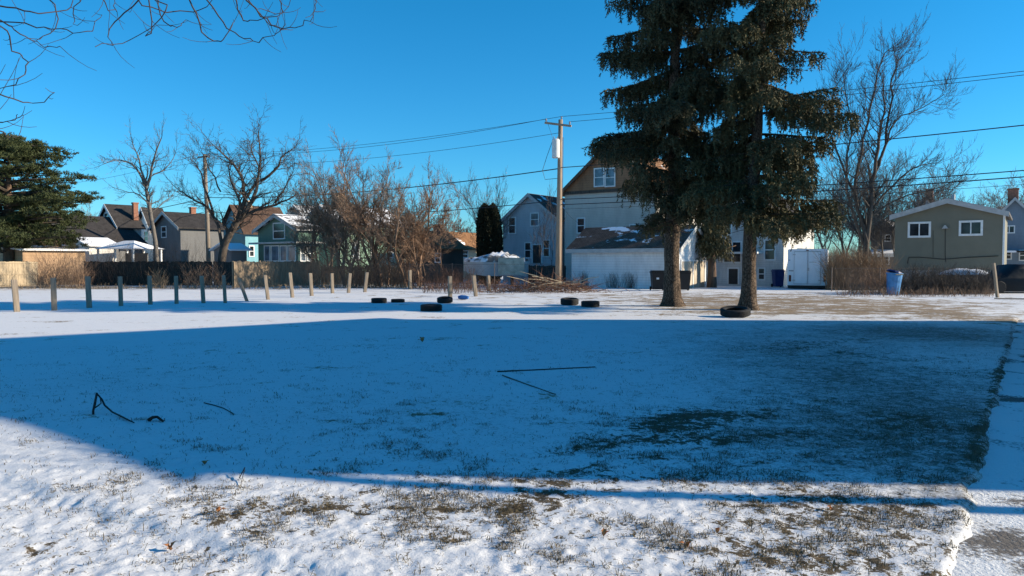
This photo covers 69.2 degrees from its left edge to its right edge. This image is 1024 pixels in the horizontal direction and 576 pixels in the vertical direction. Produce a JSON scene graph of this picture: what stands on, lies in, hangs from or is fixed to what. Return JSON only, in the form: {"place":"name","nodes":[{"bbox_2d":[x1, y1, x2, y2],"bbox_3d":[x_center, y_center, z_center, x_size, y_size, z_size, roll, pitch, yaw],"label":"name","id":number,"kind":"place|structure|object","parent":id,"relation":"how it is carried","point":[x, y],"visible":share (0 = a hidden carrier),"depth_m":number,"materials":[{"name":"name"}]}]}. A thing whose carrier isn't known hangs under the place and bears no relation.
{"place":"outdoors","nodes":[
{"label":"outdoors","id":0,"kind":"place"},
{"bbox_2d":[0,266,1023,575],"bbox_3d":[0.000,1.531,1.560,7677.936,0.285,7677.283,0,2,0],"label":"ground","id":1,"kind":"structure","parent":0,"point":[74,334],"depth_m":7.14,"materials":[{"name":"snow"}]},
{"bbox_2d":[11,279,19,311],"bbox_3d":[-15.905,0.284,23.792,0.223,1.116,0.210,-2,3,-39],"label":"wooden post","id":2,"kind":"object","parent":1,"relation":"on","point":[15,296],"visible":0.93,"depth_m":23.73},
{"bbox_2d":[0,261,38,286],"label":"wood fence","id":3,"kind":"object","parent":1,"relation":"on","point":[12,270],"visible":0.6,"depth_m":48.77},
{"bbox_2d":[0,246,91,284],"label":"shed","id":4,"kind":"structure","parent":1,"relation":"on","point":[24,255],"depth_m":50.87,"materials":[{"name":"beige"}]},
{"bbox_2d":[0,132,103,261],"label":"pine tree","id":5,"kind":"object","parent":1,"relation":"on","point":[39,204],"visible":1,"depth_m":49.30,"materials":[{"name":"green plant"}]},
{"bbox_2d":[50,278,56,310],"bbox_3d":[-15.068,0.238,24.418,0.176,1.171,0.164,-1,2,-20],"label":"wooden post","id":6,"kind":"object","parent":1,"relation":"on","point":[53,294],"visible":0.93,"depth_m":24.35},
{"bbox_2d":[26,239,101,287],"bbox_3d":[-28.102,-1.829,46.385,5.626,3.650,4.878,0,2,0],"label":"bush","id":7,"kind":"object","parent":1,"relation":"on","point":[66,278],"visible":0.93,"depth_m":45.99,"materials":[{"name":"plant"}]},
{"bbox_2d":[85,276,91,307],"bbox_3d":[-14.701,0.181,25.776,0.183,1.191,0.177,-2,3,-42],"label":"wooden post","id":8,"kind":"object","parent":1,"relation":"on","point":[88,291],"visible":0.92,"depth_m":25.72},
{"bbox_2d":[63,237,115,261],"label":"garage","id":9,"kind":"structure","parent":1,"relation":"on","point":[99,241],"depth_m":58.15,"materials":[{"name":"white"}]},
{"bbox_2d":[35,216,148,272],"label":"house","id":10,"kind":"structure","parent":1,"relation":"on","point":[104,227],"depth_m":66.57,"materials":[{"name":"grey"}]},
{"bbox_2d":[92,393,134,422],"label":"fallen branch","id":11,"kind":"object","parent":1,"relation":"on","point":[95,401],"visible":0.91,"depth_m":7.21,"materials":[{"name":"wood"}]},
{"bbox_2d":[118,276,122,305],"bbox_3d":[-14.184,0.153,26.897,0.166,1.164,0.158,-1,2,-23],"label":"wooden post","id":12,"kind":"object","parent":1,"relation":"on","point":[120,291],"visible":0.9,"depth_m":26.83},
{"bbox_2d":[98,202,145,235],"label":"house","id":13,"kind":"structure","parent":1,"relation":"on","point":[124,216],"depth_m":69.61,"materials":[{"name":"grey"}]},
{"bbox_2d":[96,241,162,261],"bbox_3d":[-29.322,-1.972,56.966,3.900,3.318,3.000,1,2,20],"label":"gazebo","id":14,"kind":"object","parent":1,"relation":"on","point":[139,245],"visible":0.38,"depth_m":56.39,"materials":[{"name":"grey"}]},
{"bbox_2d":[81,119,187,267],"bbox_3d":[-27.658,-6.546,54.900,7.310,12.645,4.247,-1,2,-34],"label":"bare tree","id":15,"kind":"object","parent":1,"relation":"on","point":[145,182],"visible":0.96,"depth_m":55.58,"materials":[{"name":"brown plant"}]},
{"bbox_2d":[64,237,220,285],"bbox_3d":[-24.088,-1.895,49.948,10.353,3.529,5.376,0,2,0],"label":"bush","id":16,"kind":"object","parent":1,"relation":"on","point":[144,270],"visible":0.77,"depth_m":49.83,"materials":[{"name":"brown plant"}]},
{"bbox_2d":[84,261,212,285],"bbox_3d":[-24.602,-0.956,50.235,8.704,1.761,0.182,0,2,0],"label":"wood fence","id":17,"kind":"object","parent":1,"relation":"on","point":[139,278],"visible":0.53,"depth_m":50.15,"materials":[{"name":"wood"}]},
{"bbox_2d":[147,276,152,304],"bbox_3d":[-13.507,0.122,27.700,0.173,1.172,0.162,-1,2,-23],"label":"wooden post","id":18,"kind":"object","parent":1,"relation":"on","point":[149,285],"visible":0.93,"depth_m":27.63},
{"bbox_2d":[138,207,163,260],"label":"house","id":19,"kind":"structure","parent":1,"relation":"on","point":[146,236],"depth_m":75.21,"materials":[{"name":"white"}]},
{"bbox_2d":[146,269,169,287],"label":"bush","id":20,"kind":"object","parent":1,"relation":"on","point":[160,283],"visible":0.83,"depth_m":45.33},
{"bbox_2d":[0,0,336,139],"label":"street tree","id":21,"kind":"object","parent":1,"relation":"on","point":[197,17],"visible":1,"depth_m":7.97,"materials":[{"name":"brown plant"}]},
{"bbox_2d":[174,276,178,303],"bbox_3d":[-12.713,0.113,28.122,0.137,1.158,0.134,-1,2,-33],"label":"wooden post","id":22,"kind":"object","parent":1,"relation":"on","point":[176,297],"visible":0.88,"depth_m":28.07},
{"bbox_2d":[147,207,224,277],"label":"house","id":23,"kind":"structure","parent":1,"relation":"on","point":[172,228],"depth_m":67.45,"materials":[{"name":"grey"}]},
{"bbox_2d":[199,276,205,302],"bbox_3d":[-11.898,0.102,28.555,0.183,1.149,0.170,-1,3,-36],"label":"wooden post","id":24,"kind":"object","parent":1,"relation":"on","point":[202,290],"visible":0.88,"depth_m":28.51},
{"bbox_2d":[197,154,210,271],"bbox_3d":[-26.853,-6.069,64.676,1.186,11.168,0.754,0,2,0],"label":"utility pole","id":25,"kind":"object","parent":1,"relation":"on","point":[207,231],"visible":0.46,"depth_m":64.70,"materials":[{"name":"brown wood"}]},
{"bbox_2d":[209,168,556,197],"bbox_3d":[-11.988,-7.165,53.531,36.911,0.717,0.056,2,3,38],"label":"overhead wire","id":26,"kind":"object","parent":25,"relation":"attached to","point":[422,186],"visible":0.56,"depth_m":46.97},
{"bbox_2d":[179,259,230,287],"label":"bush","id":27,"kind":"object","parent":1,"relation":"on","point":[205,281],"visible":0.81,"depth_m":45.61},
{"bbox_2d":[1,282,421,288],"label":"dry grass","id":28,"kind":"structure","parent":1,"relation":"on","point":[35,287],"depth_m":43.94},
{"bbox_2d":[213,261,231,285],"bbox_3d":[-19.435,-0.930,49.966,1.341,1.730,0.181,0,2,0],"label":"wood fence","id":29,"kind":"object","parent":1,"relation":"on","point":[225,266],"visible":0.52,"depth_m":49.88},
{"bbox_2d":[209,243,251,261],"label":"shed","id":30,"kind":"structure","parent":1,"relation":"on","point":[236,252],"depth_m":60.85,"materials":[{"name":"grey"}]},
{"bbox_2d":[153,98,330,261],"bbox_3d":[-18.951,-7.009,53.832,12.262,13.647,5.934,0,2,6],"label":"bare tree","id":31,"kind":"object","parent":1,"relation":"on","point":[243,212],"visible":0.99,"depth_m":53.49,"materials":[{"name":"brown plant"}]},
{"bbox_2d":[223,200,282,261],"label":"house","id":32,"kind":"structure","parent":1,"relation":"on","point":[249,237],"depth_m":71.80,"materials":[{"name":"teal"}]},
{"bbox_2d":[232,261,319,287],"bbox_3d":[-15.209,-0.896,48.296,0.182,1.779,6.388,2,3,40],"label":"wood fence","id":33,"kind":"object","parent":1,"relation":"on","point":[254,272],"visible":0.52,"depth_m":47.67,"materials":[{"name":"wood"}]},
{"bbox_2d":[248,213,325,261],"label":"house","id":34,"kind":"structure","parent":1,"relation":"on","point":[273,230],"depth_m":59.92,"materials":[{"name":"green"}]},
{"bbox_2d":[271,245,279,261],"bbox_3d":[-19.227,-2.809,60.269,1.175,1.330,0.060,2,3,40],"label":"window","id":35,"kind":"structure","parent":34,"relation":"in","point":[275,249],"depth_m":60.26,"materials":[{"name":"white glass"}]},
{"bbox_2d":[273,222,284,239],"bbox_3d":[-18.779,-4.596,59.836,1.710,1.353,0.060,2,3,40],"label":"window","id":36,"kind":"structure","parent":34,"relation":"in","point":[278,228],"depth_m":59.84,"materials":[{"name":"white glass"}]},
{"bbox_2d":[280,245,286,261],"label":"window","id":37,"kind":"structure","parent":34,"relation":"in","point":[283,248],"depth_m":59.52,"materials":[{"name":"white glass"}]},
{"bbox_2d":[287,245,295,261],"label":"window","id":38,"kind":"structure","parent":34,"relation":"in","point":[291,254],"depth_m":58.82,"materials":[{"name":"white glass"}]},
{"bbox_2d":[284,153,367,281],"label":"bare tree","id":39,"kind":"object","parent":1,"relation":"on","point":[310,215],"visible":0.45,"depth_m":49.99,"materials":[{"name":"plant"}]},
{"bbox_2d":[285,248,370,287],"bbox_3d":[-11.237,-1.373,46.286,6.172,2.744,4.285,0,2,0],"label":"bush","id":40,"kind":"object","parent":1,"relation":"on","point":[321,276],"visible":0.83,"depth_m":45.80,"materials":[{"name":"plant"}]},
{"bbox_2d":[287,138,419,285],"bbox_3d":[-10.362,-4.957,49.102,9.601,9.914,6.068,1,2,23],"label":"bare tree","id":41,"kind":"object","parent":1,"relation":"on","point":[335,233],"visible":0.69,"depth_m":48.74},
{"bbox_2d":[308,194,400,271],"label":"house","id":42,"kind":"structure","parent":1,"relation":"on","point":[335,262],"depth_m":64.38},
{"bbox_2d":[321,265,403,284],"bbox_3d":[-10.209,-0.899,51.633,6.187,1.548,0.182,0,2,0],"label":"wood fence","id":43,"kind":"object","parent":1,"relation":"on","point":[340,280],"visible":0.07,"depth_m":51.55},
{"bbox_2d":[336,244,417,287],"bbox_3d":[-8.212,-1.357,46.142,5.446,2.722,5.900,0,2,0],"label":"bush","id":44,"kind":"object","parent":1,"relation":"on","point":[396,279],"visible":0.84,"depth_m":45.34,"materials":[{"name":"brown plant"}]},
{"bbox_2d":[318,124,466,285],"bbox_3d":[-7.736,-5.189,49.286,10.128,10.375,6.468,-1,2,-20],"label":"bare tree","id":45,"kind":"object","parent":1,"relation":"on","point":[356,220],"visible":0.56,"depth_m":48.09,"materials":[{"name":"plant"}]},
{"bbox_2d":[363,154,451,284],"bbox_3d":[-7.147,-4.378,48.103,6.549,8.851,8.399,0,2,0],"label":"bare tree","id":46,"kind":"object","parent":1,"relation":"on","point":[409,223],"visible":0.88,"depth_m":46.58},
{"bbox_2d":[373,185,465,285],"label":"bare tree","id":47,"kind":"object","parent":1,"relation":"on","point":[441,233],"visible":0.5,"depth_m":48.37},
{"bbox_2d":[420,304,441,310],"bbox_3d":[-2.627,0.644,24.164,0.717,0.222,0.717,0,2,0],"label":"tire","id":48,"kind":"object","parent":1,"relation":"on","point":[431,307],"visible":0.98,"depth_m":23.87,"materials":[{"name":"rubber"}]},
{"bbox_2d":[408,225,468,282],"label":"house","id":49,"kind":"structure","parent":1,"relation":"on","point":[454,255],"depth_m":56.48,"materials":[{"name":"brown"}]},
{"bbox_2d":[403,263,488,288],"bbox_3d":[-4.168,-0.763,44.381,5.542,1.660,4.056,0,2,0],"label":"bush","id":50,"kind":"object","parent":1,"relation":"on","point":[435,283],"visible":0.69,"depth_m":43.99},
{"bbox_2d":[449,232,478,279],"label":"house","id":51,"kind":"structure","parent":1,"relation":"on","point":[465,239],"depth_m":66.84,"materials":[{"name":"brown wood"}]},
{"bbox_2d":[430,163,513,281],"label":"bare tree","id":52,"kind":"object","parent":1,"relation":"on","point":[474,212],"visible":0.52,"depth_m":58.05,"materials":[{"name":"brown plant"}]},
{"bbox_2d":[409,263,562,286],"bbox_3d":[-1.560,-0.722,45.753,9.478,1.610,0.054,0,2,-3],"label":"wire fence","id":53,"kind":"object","parent":1,"relation":"on","point":[494,264],"visible":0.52,"depth_m":45.76,"materials":[{"name":"metal"}]},
{"bbox_2d":[475,202,503,283],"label":"arborvitae","id":54,"kind":"object","parent":1,"relation":"on","point":[489,237],"visible":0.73,"depth_m":52.27,"materials":[{"name":"green plant"}]},
{"bbox_2d":[464,251,528,284],"bbox_3d":[-1.111,-1.306,49.470,4.267,2.416,2.430,0,2,8],"label":"covered boat","id":55,"kind":"object","parent":1,"relation":"on","point":[502,260],"visible":0.94,"depth_m":48.50,"materials":[{"name":"white fabric"}]},
{"bbox_2d":[420,276,581,293],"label":"weeds","id":56,"kind":"object","parent":1,"relation":"on","point":[457,288],"visible":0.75,"depth_m":38.69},
{"bbox_2d":[501,193,564,281],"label":"house","id":57,"kind":"structure","parent":1,"relation":"on","point":[517,241],"depth_m":58.37,"materials":[{"name":"white wood"}]},
{"bbox_2d":[524,242,531,257],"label":"window","id":58,"kind":"structure","parent":57,"relation":"in","point":[527,254],"depth_m":58.52,"materials":[{"name":"white glass"}]},
{"bbox_2d":[530,212,538,226],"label":"window","id":59,"kind":"structure","parent":57,"relation":"in","point":[534,216],"depth_m":58.07,"materials":[{"name":"white glass"}]},
{"bbox_2d":[532,244,542,262],"bbox_3d":[1.958,-2.704,58.026,0.978,1.504,0.060,1,2,35],"label":"door","id":60,"kind":"structure","parent":57,"relation":"in","point":[535,257],"depth_m":57.99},
{"bbox_2d":[529,185,564,265],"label":"sapling","id":61,"kind":"object","parent":1,"relation":"on","point":[540,225],"visible":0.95,"depth_m":50.36,"materials":[{"name":"brown plant"}]},
{"bbox_2d":[528,265,565,284],"bbox_3d":[2.339,-0.792,49.578,2.676,1.480,0.179,1,2,22],"label":"wood fence","id":62,"kind":"object","parent":1,"relation":"on","point":[547,273],"visible":0.41,"depth_m":49.50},
{"bbox_2d":[459,268,637,292],"bbox_3d":[2.107,0.154,39.662,10.134,2.479,5.106,0,2,0],"label":"brush pile","id":63,"kind":"object","parent":1,"relation":"on","point":[550,285],"visible":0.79,"depth_m":39.07,"materials":[{"name":"beige wood"}]},
{"bbox_2d":[542,116,571,284],"bbox_3d":[2.539,-4.727,42.192,1.655,10.071,0.705,0,2,0],"label":"utility pole","id":64,"kind":"object","parent":1,"relation":"on","point":[557,147],"visible":0.96,"depth_m":42.22,"materials":[{"name":"brown wood"}]},
{"bbox_2d":[217,119,543,154],"bbox_3d":[-12.586,-10.521,53.348,36.588,1.472,0.024,2,3,37],"label":"overhead wire","id":65,"kind":"object","parent":64,"relation":"attached to","point":[386,144],"visible":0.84,"depth_m":49.77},
{"bbox_2d":[219,200,556,215],"bbox_3d":[-11.989,-5.729,53.581,36.910,1.177,0.044,2,3,38],"label":"overhead wire","id":66,"kind":"object","parent":64,"relation":"attached to","point":[437,211],"visible":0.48,"depth_m":46.20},
{"bbox_2d":[561,176,1023,204],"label":"overhead wire","id":67,"kind":"object","parent":64,"relation":"attached to","point":[854,188],"visible":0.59,"depth_m":31.38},
{"bbox_2d":[561,170,1023,199],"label":"overhead wire","id":68,"kind":"object","parent":64,"relation":"attached to","point":[860,182],"visible":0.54,"depth_m":31.30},
{"bbox_2d":[561,125,1023,167],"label":"overhead wire","id":69,"kind":"object","parent":64,"relation":"attached to","point":[877,140],"visible":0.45,"depth_m":30.89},
{"bbox_2d":[562,71,1023,116],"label":"overhead wire","id":70,"kind":"object","parent":64,"relation":"attached to","point":[874,87],"visible":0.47,"depth_m":30.84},
{"bbox_2d":[571,75,1021,121],"bbox_3d":[17.528,-8.555,30.292,36.752,0.832,0.024,2,3,39],"label":"overhead wire","id":71,"kind":"object","parent":64,"relation":"attached to","point":[875,91],"visible":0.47,"depth_m":30.90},
{"bbox_2d":[560,297,578,304],"bbox_3d":[2.143,0.499,27.647,0.682,0.233,0.682,0,7,0],"label":"tire","id":72,"kind":"object","parent":1,"relation":"on","point":[569,301],"visible":1,"depth_m":27.39,"materials":[{"name":"rubber"}]},
{"bbox_2d":[581,300,599,306],"bbox_3d":[2.796,0.570,26.491,0.675,0.220,0.675,0,2,0],"label":"tire","id":73,"kind":"object","parent":1,"relation":"on","point":[589,303],"visible":1,"depth_m":26.21,"materials":[{"name":"rubber"}]},
{"bbox_2d":[565,224,705,288],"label":"garage","id":74,"kind":"structure","parent":1,"relation":"on","point":[599,253],"depth_m":45.72,"materials":[{"name":"white wood"}]},
{"bbox_2d":[574,270,636,287],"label":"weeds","id":75,"kind":"object","parent":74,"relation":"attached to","point":[628,286],"depth_m":45.63,"materials":[{"name":"brown plant"}]},
{"bbox_2d":[680,260,705,287],"bbox_3d":[11.057,-0.860,45.282,0.064,1.720,3.926,1,2,35],"label":"garage door","id":76,"kind":"structure","parent":74,"relation":"in","point":[697,268],"depth_m":45.61,"materials":[{"name":"wood"}]},
{"bbox_2d":[563,156,707,281],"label":"house","id":77,"kind":"structure","parent":1,"relation":"on","point":[593,183],"depth_m":54.21,"materials":[{"name":"grey"}]},
{"bbox_2d":[576,217,584,233],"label":"window","id":78,"kind":"structure","parent":77,"relation":"in","point":[579,228],"depth_m":55.06,"materials":[{"name":"clear glass"}]},
{"bbox_2d":[594,168,604,186],"bbox_3d":[6.331,-8.034,53.927,0.868,1.384,0.060,1,2,35],"label":"window","id":79,"kind":"structure","parent":77,"relation":"in","point":[599,179],"depth_m":53.93,"materials":[{"name":"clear glass"}]},
{"bbox_2d":[604,167,615,186],"bbox_3d":[7.053,-7.959,53.429,0.856,1.372,0.060,1,2,35],"label":"window","id":80,"kind":"structure","parent":77,"relation":"in","point":[610,181],"depth_m":53.40,"materials":[{"name":"white glass"}]},
{"bbox_2d":[649,270,663,289],"bbox_3d":[8.147,-0.427,41.580,0.798,1.116,0.820,0,2,0],"label":"wheeled bin","id":81,"kind":"object","parent":1,"relation":"on","point":[657,278],"visible":0.88,"depth_m":41.25,"materials":[{"name":"black plastic"}]},
{"bbox_2d":[582,0,746,306],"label":"spruce tree","id":82,"kind":"object","parent":1,"relation":"on","point":[689,92],"visible":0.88,"depth_m":26.16,"materials":[{"name":"green plant"}]},
{"bbox_2d":[680,270,690,289],"bbox_3d":[9.500,-0.411,41.127,0.714,1.116,0.820,0,2,0],"label":"wheeled bin","id":83,"kind":"object","parent":1,"relation":"on","point":[685,276],"visible":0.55,"depth_m":40.80,"materials":[{"name":"black plastic"}]},
{"bbox_2d":[695,204,735,287],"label":"cedar tree","id":84,"kind":"object","parent":1,"relation":"on","point":[710,242],"visible":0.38,"depth_m":45.45,"materials":[{"name":"green plant"}]},
{"bbox_2d":[720,305,750,317],"bbox_3d":[6.477,0.686,21.525,0.853,0.217,0.853,-3,10,1],"label":"tire","id":85,"kind":"object","parent":1,"relation":"on","point":[734,311],"visible":1,"depth_m":21.25,"materials":[{"name":"rubber"}]},
{"bbox_2d":[715,198,813,286],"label":"house","id":86,"kind":"structure","parent":1,"relation":"on","point":[768,260],"depth_m":48.69,"materials":[{"name":"white"}]},
{"bbox_2d":[723,241,741,262],"bbox_3d":[14.558,-2.373,49.074,1.263,1.456,0.060,1,2,35],"label":"window","id":87,"kind":"structure","parent":86,"relation":"in","point":[738,248],"depth_m":48.93,"materials":[{"name":"clear glass"}]},
{"bbox_2d":[727,267,739,283],"bbox_3d":[14.626,-0.813,49.081,0.809,1.109,0.060,1,2,35],"label":"door","id":88,"kind":"structure","parent":86,"relation":"in","point":[733,273],"depth_m":49.06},
{"bbox_2d":[757,267,765,279],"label":"window","id":89,"kind":"structure","parent":86,"relation":"in","point":[761,271],"depth_m":48.02,"materials":[{"name":"clear glass"}]},
{"bbox_2d":[764,239,775,260],"bbox_3d":[16.555,-2.447,47.670,0.760,1.376,0.060,1,2,35],"label":"window","id":90,"kind":"structure","parent":86,"relation":"in","point":[769,255],"depth_m":47.70,"materials":[{"name":"clear glass"}]},
{"bbox_2d":[675,0,861,310],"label":"spruce tree","id":91,"kind":"object","parent":1,"relation":"on","point":[762,29],"visible":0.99,"depth_m":24.04,"materials":[{"name":"green plant"}]},
{"bbox_2d":[771,269,784,286],"bbox_3d":[16.730,-0.609,46.739,0.641,1.116,0.820,0,2,0],"label":"wheeled bin","id":92,"kind":"object","parent":1,"relation":"on","point":[777,277],"visible":0.98,"depth_m":46.43,"materials":[{"name":"blue plastic"}]},
{"bbox_2d":[787,249,829,287],"bbox_3d":[17.916,-1.156,44.844,2.350,2.343,3.885,1,2,24],"label":"cargo trailer","id":93,"kind":"object","parent":1,"relation":"on","point":[803,272],"visible":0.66,"depth_m":43.15,"materials":[{"name":"white metal"}]},
{"bbox_2d":[810,134,900,267],"bbox_3d":[27.404,-6.478,59.566,8.260,12.253,9.229,0,2,0],"label":"bare tree","id":94,"kind":"object","parent":1,"relation":"on","point":[841,238],"visible":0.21,"depth_m":58.67,"materials":[{"name":"brown plant"}]},
{"bbox_2d":[811,241,902,289],"bbox_3d":[19.675,-1.321,42.773,5.838,2.887,4.890,0,2,0],"label":"hedge","id":95,"kind":"object","parent":1,"relation":"on","point":[845,262],"visible":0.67,"depth_m":41.89,"materials":[{"name":"plant"}]},
{"bbox_2d":[840,264,900,294],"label":"bush","id":96,"kind":"object","parent":1,"relation":"on","point":[876,284],"visible":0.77,"depth_m":37.06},
{"bbox_2d":[871,222,894,268],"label":"house","id":97,"kind":"structure","parent":1,"relation":"on","point":[887,247],"depth_m":63.05,"materials":[{"name":"grey"}]},
{"bbox_2d":[803,2,981,284],"bbox_3d":[21.791,-8.158,43.727,10.236,16.684,4.034,0,2,0],"label":"bare tree","id":98,"kind":"object","parent":1,"relation":"on","point":[870,213],"visible":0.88,"depth_m":43.50,"materials":[{"name":"brown plant"}]},
{"bbox_2d":[886,269,903,294],"bbox_3d":[18.545,-0.293,35.987,0.763,1.240,0.790,0,2,0],"label":"barrel bin","id":99,"kind":"object","parent":1,"relation":"on","point":[893,277],"visible":0.94,"depth_m":35.73,"materials":[{"name":"blue plastic"}]},
{"bbox_2d":[828,141,981,265],"bbox_3d":[30.756,-5.951,59.002,12.313,11.218,9.435,-1,2,-18],"label":"bare tree","id":100,"kind":"object","parent":1,"relation":"on","point":[891,223],"visible":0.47,"depth_m":57.79,"materials":[{"name":"brown plant"}]},
{"bbox_2d":[831,267,991,290],"bbox_3d":[21.563,-0.418,40.010,8.707,1.410,0.048,0,2,0],"label":"wire fence","id":101,"kind":"object","parent":1,"relation":"on","point":[869,275],"visible":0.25,"depth_m":40.00,"materials":[{"name":"metal"}]},
{"bbox_2d":[835,284,994,296],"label":"weeds","id":102,"kind":"object","parent":1,"relation":"on","point":[904,293],"visible":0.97,"depth_m":34.72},
{"bbox_2d":[885,259,961,294],"bbox_3d":[20.697,-0.619,37.628,3.656,1.849,5.505,1,2,30],"label":"bush","id":103,"kind":"object","parent":1,"relation":"on","point":[917,280],"visible":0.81,"depth_m":36.56,"materials":[{"name":"brown plant"}]},
{"bbox_2d":[889,194,1012,280],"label":"house","id":104,"kind":"structure","parent":1,"relation":"on","point":[948,232],"depth_m":48.08,"materials":[{"name":"grey paint"}]},
{"bbox_2d":[908,221,930,237],"bbox_3d":[26.904,-3.850,49.037,1.355,1.047,0.060,1,2,35],"label":"window","id":105,"kind":"structure","parent":104,"relation":"in","point":[915,229],"depth_m":49.01,"materials":[{"name":"clear glass"}]},
{"bbox_2d":[959,220,982,235],"bbox_3d":[29.280,-3.822,47.374,1.318,0.981,0.060,1,2,35],"label":"window","id":106,"kind":"structure","parent":104,"relation":"in","point":[969,227],"depth_m":47.36,"materials":[{"name":"clear glass"}]},
{"bbox_2d":[928,264,1004,294],"bbox_3d":[22.843,-0.536,37.643,3.540,1.696,5.540,1,2,32],"label":"bush","id":107,"kind":"object","parent":1,"relation":"on","point":[969,280],"visible":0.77,"depth_m":36.63,"materials":[{"name":"brown plant"}]},
{"bbox_2d":[929,169,1023,209],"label":"bare tree","id":108,"kind":"object","parent":1,"relation":"on","point":[1001,205],"visible":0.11,"depth_m":100.42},
{"bbox_2d":[941,169,1019,207],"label":"bare tree","id":109,"kind":"object","parent":1,"relation":"on","point":[986,191],"visible":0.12,"depth_m":103.24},
{"bbox_2d":[992,263,998,297],"bbox_3d":[21.593,-0.281,33.137,0.363,1.668,0.145,0,2,0],"label":"wooden post","id":110,"kind":"object","parent":1,"relation":"on","point":[995,280],"visible":0.93,"depth_m":33.10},
{"bbox_2d":[970,264,1023,292],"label":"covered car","id":111,"kind":"object","parent":1,"relation":"on","point":[1012,280],"visible":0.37,"depth_m":37.48,"materials":[{"name":"fabric"}]},
{"bbox_2d":[1002,188,1023,263],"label":"house","id":112,"kind":"structure","parent":1,"relation":"on","point":[1014,206],"depth_m":64.81,"materials":[{"name":"blue"}]},
{"bbox_2d":[0,0,1023,258],"label":"sky","id":113,"kind":"structure","parent":0,"point":[388,70],"materials":[{"name":"blue"}]},
{"bbox_2d":[952,320,1023,575],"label":"sidewalk","id":114,"kind":"structure","parent":0,"point":[993,545],"depth_m":5.24,"materials":[{"name":"snow"}]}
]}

